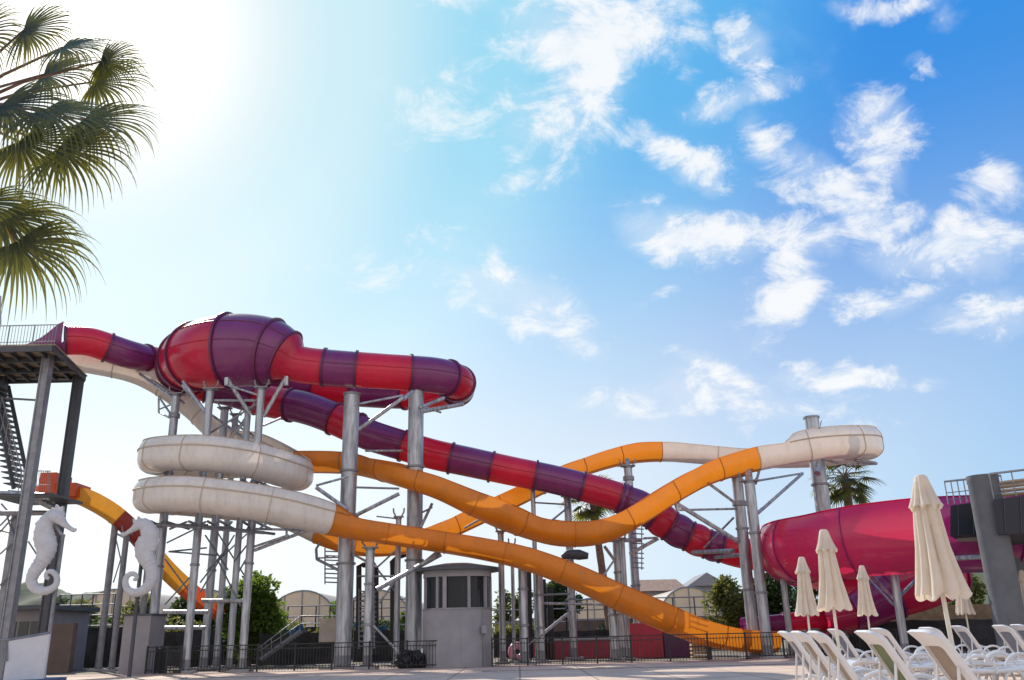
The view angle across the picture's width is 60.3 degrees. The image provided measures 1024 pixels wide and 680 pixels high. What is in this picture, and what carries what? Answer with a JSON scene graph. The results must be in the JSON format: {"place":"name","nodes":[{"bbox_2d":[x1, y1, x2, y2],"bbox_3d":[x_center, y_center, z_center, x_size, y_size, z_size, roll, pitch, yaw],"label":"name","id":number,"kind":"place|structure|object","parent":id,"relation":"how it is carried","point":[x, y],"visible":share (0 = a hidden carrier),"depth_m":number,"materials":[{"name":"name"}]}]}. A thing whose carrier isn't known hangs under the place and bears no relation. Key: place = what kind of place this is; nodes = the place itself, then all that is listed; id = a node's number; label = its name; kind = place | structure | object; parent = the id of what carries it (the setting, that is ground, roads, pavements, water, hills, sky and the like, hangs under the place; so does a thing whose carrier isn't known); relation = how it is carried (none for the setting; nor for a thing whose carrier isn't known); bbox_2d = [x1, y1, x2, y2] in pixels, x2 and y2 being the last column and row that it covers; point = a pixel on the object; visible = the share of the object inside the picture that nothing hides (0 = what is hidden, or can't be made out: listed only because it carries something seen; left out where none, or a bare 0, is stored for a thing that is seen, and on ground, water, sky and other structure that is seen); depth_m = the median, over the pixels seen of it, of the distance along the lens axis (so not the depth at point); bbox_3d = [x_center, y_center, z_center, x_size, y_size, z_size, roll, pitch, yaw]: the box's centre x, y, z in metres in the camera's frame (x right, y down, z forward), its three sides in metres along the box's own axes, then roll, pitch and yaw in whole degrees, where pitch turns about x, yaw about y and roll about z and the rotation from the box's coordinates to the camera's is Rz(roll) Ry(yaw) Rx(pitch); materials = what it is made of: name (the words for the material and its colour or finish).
{"place":"outdoors","nodes":[
{"label":"outdoors","id":0,"kind":"place"},
{"bbox_2d":[0,632,66,679],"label":"ramp parapet","id":1,"kind":"structure","parent":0,"point":[26,657],"depth_m":28.35,"materials":[{"name":"concrete"}]},
{"bbox_2d":[0,296,86,678],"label":"access tower","id":2,"kind":"structure","parent":0,"point":[44,366],"depth_m":35.78,"materials":[{"name":"metal"}]},
{"bbox_2d":[18,582,99,604],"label":"hills","id":3,"kind":"structure","parent":0,"point":[27,597],"depth_m":378.49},
{"bbox_2d":[0,0,1023,634],"label":"sky","id":4,"kind":"structure","parent":0,"point":[723,223],"materials":[{"name":"blue"}]},
{"bbox_2d":[493,632,534,657],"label":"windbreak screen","id":5,"kind":"object","parent":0,"point":[496,650],"visible":0.33,"depth_m":45.40,"materials":[{"name":"fabric"}]},
{"bbox_2d":[46,640,991,675],"bbox_3d":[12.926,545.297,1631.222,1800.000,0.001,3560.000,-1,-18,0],"label":"ground","id":6,"kind":"structure","parent":0,"point":[83,671],"depth_m":39.82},
{"bbox_2d":[13,605,99,669],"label":"service hut","id":7,"kind":"object","parent":6,"relation":"on","point":[27,619],"visible":0.35,"depth_m":41.61,"materials":[{"name":"concrete"}]},
{"bbox_2d":[46,623,77,672],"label":"brown wall","id":8,"kind":"structure","parent":6,"relation":"on","point":[62,648],"depth_m":38.88,"materials":[{"name":"paint"}]},
{"bbox_2d":[58,593,115,627],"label":"scaffold frame","id":9,"kind":"object","parent":6,"relation":"on","point":[91,614],"visible":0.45,"depth_m":46.13,"materials":[{"name":"metal"}]},
{"bbox_2d":[83,627,122,667],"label":"windbreak screen","id":10,"kind":"object","parent":6,"relation":"on","point":[91,648],"visible":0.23,"depth_m":44.51,"materials":[{"name":"fabric"}]},
{"bbox_2d":[87,522,122,671],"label":"steel column","id":11,"kind":"structure","parent":6,"relation":"on","point":[106,601],"depth_m":40.39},
{"bbox_2d":[35,472,226,619],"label":"speed slide","id":12,"kind":"object","parent":11,"relation":"attached to","point":[117,516],"visible":0.48,"depth_m":41.19,"materials":[{"name":"orange plastic"}]},
{"bbox_2d":[101,526,132,671],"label":"steel column","id":13,"kind":"structure","parent":6,"relation":"on","point":[111,667],"depth_m":39.29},
{"bbox_2d":[88,588,179,626],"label":"greenhouse","id":14,"kind":"object","parent":6,"relation":"on","point":[163,599],"visible":0.17,"depth_m":96.38,"materials":[{"name":"glass"}]},
{"bbox_2d":[118,613,167,673],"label":"grey block","id":15,"kind":"structure","parent":6,"relation":"on","point":[150,631],"depth_m":35.42,"materials":[{"name":"concrete"}]},
{"bbox_2d":[138,373,201,672],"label":"steel column","id":16,"kind":"structure","parent":6,"relation":"on","point":[173,416],"depth_m":38.47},
{"bbox_2d":[151,478,274,629],"bbox_3d":[-12.976,8.796,37.248,6.045,6.601,6.068,-1,-18,0],"label":"brace frame","id":17,"kind":"object","parent":16,"relation":"attached to","point":[193,526],"visible":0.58,"depth_m":35.89,"materials":[{"name":"metal"}]},
{"bbox_2d":[28,312,764,570],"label":"tube slide","id":18,"kind":"object","parent":16,"relation":"on","point":[243,351],"visible":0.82,"depth_m":40.42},
{"bbox_2d":[67,355,883,652],"bbox_3d":[-1.407,6.856,39.984,39.640,14.402,9.844,2,-19,-10],"label":"open flume slide","id":19,"kind":"object","parent":16,"relation":"on","point":[185,489],"visible":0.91,"depth_m":35.89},
{"bbox_2d":[165,596,215,631],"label":"leafy tree","id":20,"kind":"object","parent":6,"relation":"on","point":[197,617],"visible":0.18,"depth_m":47.47,"materials":[{"name":"green plant"}]},
{"bbox_2d":[163,630,256,665],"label":"windbreak screen","id":21,"kind":"object","parent":6,"relation":"on","point":[173,639],"visible":0.23,"depth_m":44.08,"materials":[{"name":"fabric"}]},
{"bbox_2d":[190,402,250,668],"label":"steel column","id":22,"kind":"structure","parent":6,"relation":"on","point":[209,591],"depth_m":38.99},
{"bbox_2d":[208,407,241,668],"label":"steel column","id":23,"kind":"structure","parent":6,"relation":"on","point":[220,610],"depth_m":40.38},
{"bbox_2d":[220,402,254,671],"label":"steel column","id":24,"kind":"structure","parent":6,"relation":"on","point":[245,424],"depth_m":36.40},
{"bbox_2d":[214,570,293,665],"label":"leafy tree","id":25,"kind":"object","parent":6,"relation":"on","point":[267,613],"visible":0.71,"depth_m":42.39,"materials":[{"name":"green plant"}]},
{"bbox_2d":[255,615,334,660],"bbox_3d":[-9.506,13.310,39.385,3.810,1.956,1.200,-1,-18,0],"label":"pool stair","id":26,"kind":"object","parent":6,"relation":"on","point":[326,629],"visible":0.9,"depth_m":38.90,"materials":[{"name":"metal"}]},
{"bbox_2d":[258,631,334,665],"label":"windbreak screen","id":27,"kind":"object","parent":6,"relation":"on","point":[305,637],"visible":0.41,"depth_m":41.57,"materials":[{"name":"metal"}]},
{"bbox_2d":[277,590,335,625],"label":"greenhouse","id":28,"kind":"object","parent":6,"relation":"on","point":[300,597],"visible":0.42,"depth_m":96.03,"materials":[{"name":"metal"}]},
{"bbox_2d":[356,562,378,654],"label":"service pipe","id":29,"kind":"object","parent":6,"relation":"on","point":[359,582],"visible":0.66,"depth_m":41.20,"materials":[{"name":"black metal"}]},
{"bbox_2d":[353,628,421,661],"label":"windbreak screen","id":30,"kind":"object","parent":6,"relation":"on","point":[383,655],"visible":0.41,"depth_m":43.47,"materials":[{"name":"fabric"}]},
{"bbox_2d":[352,590,423,644],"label":"greenhouse","id":31,"kind":"object","parent":6,"relation":"on","point":[386,611],"visible":0.13,"depth_m":99.77,"materials":[{"name":"glass"}]},
{"bbox_2d":[390,554,405,654],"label":"service pipe","id":32,"kind":"object","parent":6,"relation":"on","point":[392,566],"visible":0.49,"depth_m":41.15,"materials":[{"name":"black metal"}]},
{"bbox_2d":[376,389,463,667],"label":"steel column","id":33,"kind":"structure","parent":6,"relation":"on","point":[413,560],"depth_m":37.12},
{"bbox_2d":[464,519,509,663],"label":"steel column","id":34,"kind":"structure","parent":6,"relation":"on","point":[502,627],"depth_m":36.87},
{"bbox_2d":[492,589,518,633],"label":"leafy tree","id":35,"kind":"object","parent":6,"relation":"on","point":[507,606],"visible":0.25,"depth_m":57.29,"materials":[{"name":"green plant"}]},
{"bbox_2d":[508,538,517,661],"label":"steel column","id":36,"kind":"structure","parent":6,"relation":"on","point":[514,659],"depth_m":38.66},
{"bbox_2d":[529,489,563,660],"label":"steel column","id":37,"kind":"structure","parent":6,"relation":"on","point":[533,511],"depth_m":41.23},
{"bbox_2d":[532,581,584,619],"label":"leafy tree","id":38,"kind":"object","parent":6,"relation":"on","point":[558,588],"visible":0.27,"depth_m":55.18,"materials":[{"name":"green plant"}]},
{"bbox_2d":[552,496,583,659],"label":"steel column","id":39,"kind":"structure","parent":6,"relation":"on","point":[567,511],"depth_m":40.79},
{"bbox_2d":[561,549,588,559],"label":"floodlight","id":40,"kind":"object","parent":39,"relation":"attached to","point":[576,554],"visible":0.93,"depth_m":40.76,"materials":[{"name":"metal"}]},
{"bbox_2d":[534,574,604,663],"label":"steel column","id":41,"kind":"structure","parent":6,"relation":"on","point":[540,603],"depth_m":36.46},
{"bbox_2d":[531,638,610,659],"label":"pool wall","id":42,"kind":"structure","parent":6,"relation":"on","point":[590,646],"depth_m":41.52,"materials":[{"name":"red paint"}]},
{"bbox_2d":[527,572,532,658],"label":"service pipe","id":43,"kind":"object","parent":42,"relation":"on","point":[529,596],"visible":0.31,"depth_m":41.95,"materials":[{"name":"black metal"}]},
{"bbox_2d":[547,587,554,658],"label":"service pipe","id":44,"kind":"object","parent":42,"relation":"on","point":[550,617],"visible":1,"depth_m":41.82,"materials":[{"name":"black metal"}]},
{"bbox_2d":[547,628,625,638],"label":"windbreak screen","id":45,"kind":"object","parent":6,"relation":"on","point":[602,632],"visible":0.16,"depth_m":47.41,"materials":[{"name":"fabric"}]},
{"bbox_2d":[555,473,620,629],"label":"fan palm","id":46,"kind":"object","parent":6,"relation":"on","point":[594,512],"visible":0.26,"depth_m":50.60,"materials":[{"name":"green plant"}]},
{"bbox_2d":[568,598,624,618],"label":"greenhouse","id":47,"kind":"object","parent":6,"relation":"on","point":[594,614],"visible":0.08,"depth_m":95.52,"materials":[{"name":"metal"}]},
{"bbox_2d":[495,616,726,649],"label":"brown wall","id":48,"kind":"structure","parent":6,"relation":"on","point":[581,626],"depth_m":53.26,"materials":[{"name":"paint"}]},
{"bbox_2d":[604,607,625,661],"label":"steel column","id":49,"kind":"structure","parent":6,"relation":"on","point":[613,627],"depth_m":35.52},
{"bbox_2d":[603,538,640,658],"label":"steel column","id":50,"kind":"structure","parent":6,"relation":"on","point":[616,560],"depth_m":39.04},
{"bbox_2d":[619,458,640,622],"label":"steel column","id":51,"kind":"structure","parent":6,"relation":"on","point":[628,476],"depth_m":43.33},
{"bbox_2d":[618,535,658,658],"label":"steel column","id":52,"kind":"structure","parent":6,"relation":"on","point":[624,572],"depth_m":38.41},
{"bbox_2d":[565,596,720,649],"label":"scaffold frame","id":53,"kind":"object","parent":6,"relation":"on","point":[631,619],"visible":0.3,"depth_m":51.60,"materials":[{"name":"metal"}]},
{"bbox_2d":[630,623,693,657],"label":"wall","id":54,"kind":"structure","parent":6,"relation":"on","point":[640,629],"depth_m":40.51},
{"bbox_2d":[629,586,720,617],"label":"greenhouse","id":55,"kind":"object","parent":6,"relation":"on","point":[685,591],"visible":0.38,"depth_m":88.21,"materials":[{"name":"metal"}]},
{"bbox_2d":[674,475,761,657],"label":"steel column","id":56,"kind":"structure","parent":6,"relation":"on","point":[739,505],"depth_m":38.24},
{"bbox_2d":[700,574,757,627],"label":"leafy tree","id":57,"kind":"object","parent":6,"relation":"on","point":[727,598],"visible":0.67,"depth_m":49.54,"materials":[{"name":"green plant"}]},
{"bbox_2d":[738,469,803,658],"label":"steel column","id":58,"kind":"structure","parent":6,"relation":"on","point":[753,513],"depth_m":36.51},
{"bbox_2d":[753,571,797,640],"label":"leafy tree","id":59,"kind":"object","parent":6,"relation":"on","point":[775,600],"visible":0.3,"depth_m":52.06,"materials":[{"name":"green plant"}]},
{"bbox_2d":[740,611,827,654],"bbox_3d":[11.909,12.713,38.360,3.784,1.933,0.969,-1,-18,0],"label":"exit tube","id":60,"kind":"object","parent":6,"relation":"on","point":[800,623],"visible":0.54,"depth_m":38.15,"materials":[{"name":"plastic"}]},
{"bbox_2d":[780,579,794,657],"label":"steel column","id":61,"kind":"structure","parent":6,"relation":"on","point":[786,608],"depth_m":36.65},
{"bbox_2d":[803,415,877,654],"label":"steel column","id":62,"kind":"structure","parent":6,"relation":"on","point":[820,484],"depth_m":40.23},
{"bbox_2d":[809,462,885,507],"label":"fan palm","id":63,"kind":"object","parent":6,"relation":"on","point":[846,492],"visible":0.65,"depth_m":59.26,"materials":[{"name":"green plant"}]},
{"bbox_2d":[824,617,996,651],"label":"windbreak screen","id":64,"kind":"object","parent":6,"relation":"on","point":[913,624],"visible":0.27,"depth_m":40.25,"materials":[{"name":"metal"}]},
{"bbox_2d":[947,573,986,604],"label":"leafy tree","id":65,"kind":"object","parent":6,"relation":"on","point":[978,590],"visible":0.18,"depth_m":59.03,"materials":[{"name":"green plant"}]},
{"bbox_2d":[67,658,1020,679],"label":"plaza","id":66,"kind":"structure","parent":0,"point":[756,670],"depth_m":27.59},
{"bbox_2d":[45,524,64,676],"bbox_3d":[-16.704,9.338,31.805,0.507,5.472,0.156,11,-22,-33],"label":"sculpture pole","id":67,"kind":"object","parent":66,"relation":"on","point":[58,568],"visible":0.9,"depth_m":31.95,"materials":[{"name":"metal"}]},
{"bbox_2d":[25,504,76,595],"bbox_3d":[-16.770,7.635,32.163,1.610,3.256,0.480,-1,-18,0],"label":"seahorse sculpture","id":68,"kind":"object","parent":67,"relation":"attached to","point":[45,541],"visible":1,"depth_m":32.00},
{"bbox_2d":[0,0,169,325],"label":"fan palm","id":69,"kind":"object","parent":66,"relation":"on","point":[82,137],"visible":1,"depth_m":10.73,"materials":[{"name":"green plant"}]},
{"bbox_2d":[127,563,142,676],"bbox_3d":[-13.869,9.757,32.592,0.157,5.048,0.157,-1,-18,0],"label":"sculpture pole","id":70,"kind":"object","parent":66,"relation":"on","point":[132,644],"visible":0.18,"depth_m":32.29,"materials":[{"name":"metal"}]},
{"bbox_2d":[121,516,160,596],"bbox_3d":[-13.879,8.053,32.845,1.588,2.942,0.480,-1,-18,0],"label":"seahorse sculpture","id":71,"kind":"object","parent":70,"relation":"attached to","point":[148,541],"visible":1,"depth_m":32.68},
{"bbox_2d":[373,508,404,666],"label":"steel column","id":72,"kind":"structure","parent":66,"relation":"on","point":[397,552],"depth_m":36.38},
{"bbox_2d":[46,656,875,676],"bbox_3d":[3.297,12.499,34.072,46.000,0.001,2.200,-1,-18,0],"label":"kerb strip","id":73,"kind":"object","parent":66,"relation":"on","point":[424,668],"visible":0.5,"depth_m":33.87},
{"bbox_2d":[153,645,182,673],"bbox_3d":[-13.512,12.418,34.230,1.683,1.040,0.442,-13,-22,32],"label":"metal fence","id":74,"kind":"object","parent":73,"relation":"on","point":[162,658],"visible":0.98,"depth_m":33.99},
{"bbox_2d":[172,377,256,673],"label":"steel column","id":75,"kind":"structure","parent":73,"relation":"on","point":[207,410],"depth_m":35.64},
{"bbox_2d":[211,376,308,671],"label":"steel column","id":76,"kind":"structure","parent":73,"relation":"on","point":[261,413],"depth_m":35.60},
{"bbox_2d":[144,640,436,673],"bbox_3d":[-8.419,12.251,34.090,11.877,1.040,0.162,-3,-19,5],"label":"metal fence","id":77,"kind":"object","parent":73,"relation":"on","point":[292,648],"visible":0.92,"depth_m":34.10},
{"bbox_2d":[315,391,403,669],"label":"steel column","id":78,"kind":"structure","parent":73,"relation":"on","point":[349,471],"depth_m":36.59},
{"bbox_2d":[358,589,375,648],"bbox_3d":[-6.020,11.611,36.761,0.746,2.378,0.642,-1,-18,0],"label":"service ladder","id":79,"kind":"object","parent":78,"relation":"attached to","point":[359,620],"visible":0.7,"depth_m":36.50,"materials":[{"name":"metal"}]},
{"bbox_2d":[352,541,394,669],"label":"steel column","id":80,"kind":"structure","parent":73,"relation":"on","point":[369,584],"depth_m":34.78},
{"bbox_2d":[395,649,426,668],"bbox_3d":[-3.828,12.294,33.889,1.371,0.826,0.735,2,-19,-11],"label":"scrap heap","id":81,"kind":"object","parent":73,"relation":"on","point":[404,658],"visible":0.83,"depth_m":33.67,"materials":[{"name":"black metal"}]},
{"bbox_2d":[415,563,498,667],"bbox_3d":[-2.168,10.966,35.259,3.371,3.917,3.371,-1,-18,0],"label":"control booth","id":82,"kind":"object","parent":73,"relation":"on","point":[457,616],"visible":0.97,"depth_m":34.13,"materials":[{"name":"paint"}]},
{"bbox_2d":[514,547,570,664],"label":"steel column","id":83,"kind":"structure","parent":73,"relation":"on","point":[523,624],"depth_m":35.49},
{"bbox_2d":[491,627,997,666],"bbox_3d":[9.489,12.107,34.932,20.731,1.040,0.543,1,-19,-6],"label":"metal fence","id":84,"kind":"object","parent":73,"relation":"on","point":[668,639],"visible":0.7,"depth_m":34.51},
{"bbox_2d":[128,663,815,679],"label":"drain channel","id":85,"kind":"object","parent":66,"relation":"on","point":[465,671],"visible":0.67,"depth_m":29.16,"materials":[{"name":"metal"}]},
{"bbox_2d":[795,557,818,677],"bbox_3d":[7.323,6.806,21.766,0.597,2.840,0.590,10,-22,-28],"label":"closed parasol","id":86,"kind":"object","parent":66,"relation":"on","point":[806,603],"visible":0.93,"depth_m":21.82,"materials":[{"name":"beige fabric"}]},
{"bbox_2d":[815,529,851,679],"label":"closed parasol","id":87,"kind":"object","parent":66,"relation":"on","point":[833,595],"visible":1,"depth_m":15.66,"materials":[{"name":"beige fabric"}]},
{"bbox_2d":[790,631,878,679],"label":"sun lounger","id":88,"kind":"object","parent":66,"relation":"on","point":[817,656],"visible":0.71,"depth_m":12.29,"materials":[{"name":"white plastic"}]},
{"bbox_2d":[777,631,892,679],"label":"sun lounger","id":89,"kind":"object","parent":66,"relation":"on","point":[801,653],"visible":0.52,"depth_m":13.26,"materials":[{"name":"white plastic"}]},
{"bbox_2d":[806,631,889,679],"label":"sun lounger","id":90,"kind":"object","parent":66,"relation":"on","point":[845,670],"visible":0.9,"depth_m":11.23,"materials":[{"name":"white plastic"}]},
{"bbox_2d":[856,565,877,668],"bbox_3d":[10.271,7.974,25.477,0.587,2.840,0.593,-14,-21,37],"label":"closed parasol","id":91,"kind":"object","parent":66,"relation":"on","point":[866,606],"visible":0.95,"depth_m":25.49,"materials":[{"name":"beige fabric"}]},
{"bbox_2d":[827,629,914,678],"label":"sun lounger","id":92,"kind":"object","parent":66,"relation":"on","point":[848,648],"visible":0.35,"depth_m":20.07,"materials":[{"name":"white plastic"}]},
{"bbox_2d":[869,575,914,652],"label":"steel column","id":93,"kind":"structure","parent":66,"relation":"on","point":[896,597],"depth_m":33.03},
{"bbox_2d":[848,554,980,578],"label":"ring beam","id":94,"kind":"structure","parent":93,"relation":"attached to","point":[969,557],"depth_m":30.91,"materials":[{"name":"metal"}]},
{"bbox_2d":[760,495,1023,634],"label":"bowl slide","id":95,"kind":"object","parent":94,"relation":"on","point":[876,540],"visible":0.42,"depth_m":33.10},
{"bbox_2d":[847,657,943,679],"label":"sun lounger","id":96,"kind":"object","parent":66,"relation":"on","point":[873,664],"visible":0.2,"depth_m":18.49,"materials":[{"name":"white plastic"}]},
{"bbox_2d":[854,630,946,679],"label":"sun lounger","id":97,"kind":"object","parent":66,"relation":"on","point":[888,657],"visible":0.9,"depth_m":9.68,"materials":[{"name":"white plastic"}]},
{"bbox_2d":[870,628,972,679],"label":"sun lounger","id":98,"kind":"object","parent":66,"relation":"on","point":[887,634],"visible":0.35,"depth_m":17.62,"materials":[{"name":"white plastic"}]},
{"bbox_2d":[908,475,972,647],"bbox_3d":[4.909,2.950,10.041,0.593,2.840,0.587,6,-21,-22],"label":"closed parasol","id":99,"kind":"object","parent":66,"relation":"on","point":[938,573],"visible":1,"depth_m":10.10,"materials":[{"name":"beige fabric"}]},
{"bbox_2d":[907,629,985,679],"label":"sun lounger","id":100,"kind":"object","parent":66,"relation":"on","point":[945,656],"visible":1,"depth_m":8.37,"materials":[{"name":"white plastic"}]},
{"bbox_2d":[955,569,975,630],"bbox_3d":[14.480,8.756,28.119,0.595,2.840,0.578,5,-20,-18],"label":"closed parasol","id":101,"kind":"object","parent":66,"relation":"on","point":[964,606],"visible":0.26,"depth_m":28.05,"materials":[{"name":"beige fabric"}]},
{"bbox_2d":[918,627,1023,679],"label":"sun lounger","id":102,"kind":"object","parent":66,"relation":"on","point":[994,669],"visible":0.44,"depth_m":15.62,"materials":[{"name":"white plastic"}]},
{"bbox_2d":[951,625,1010,661],"bbox_3d":[12.306,7.885,22.601,1.830,1.116,0.732,0,-18,-4],"label":"sun lounger","id":103,"kind":"object","parent":66,"relation":"on","point":[968,639],"visible":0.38,"depth_m":22.56,"materials":[{"name":"white plastic"}]},
{"bbox_2d":[966,474,1023,660],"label":"concrete column","id":104,"kind":"structure","parent":66,"relation":"on","point":[1006,604],"depth_m":27.42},
{"bbox_2d":[944,469,1023,544],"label":"bridge building","id":105,"kind":"structure","parent":104,"relation":"on","point":[1009,512],"depth_m":29.23,"materials":[{"name":"metal"}]},
{"bbox_2d":[966,651,1023,679],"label":"sun lounger","id":106,"kind":"object","parent":66,"relation":"on","point":[984,664],"visible":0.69,"depth_m":16.37,"materials":[{"name":"white plastic"}]},
{"bbox_2d":[992,625,1023,660],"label":"sun lounger","id":107,"kind":"object","parent":66,"relation":"on","point":[1012,640],"visible":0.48,"depth_m":19.77,"materials":[{"name":"white plastic"}]},
{"bbox_2d":[639,572,722,614],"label":"tiled house","id":108,"kind":"structure","parent":0,"point":[705,581],"depth_m":145.19,"materials":[{"name":"tile"}]},
{"bbox_2d":[889,604,991,621],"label":"brown wall","id":109,"kind":"structure","parent":0,"point":[982,611],"depth_m":51.39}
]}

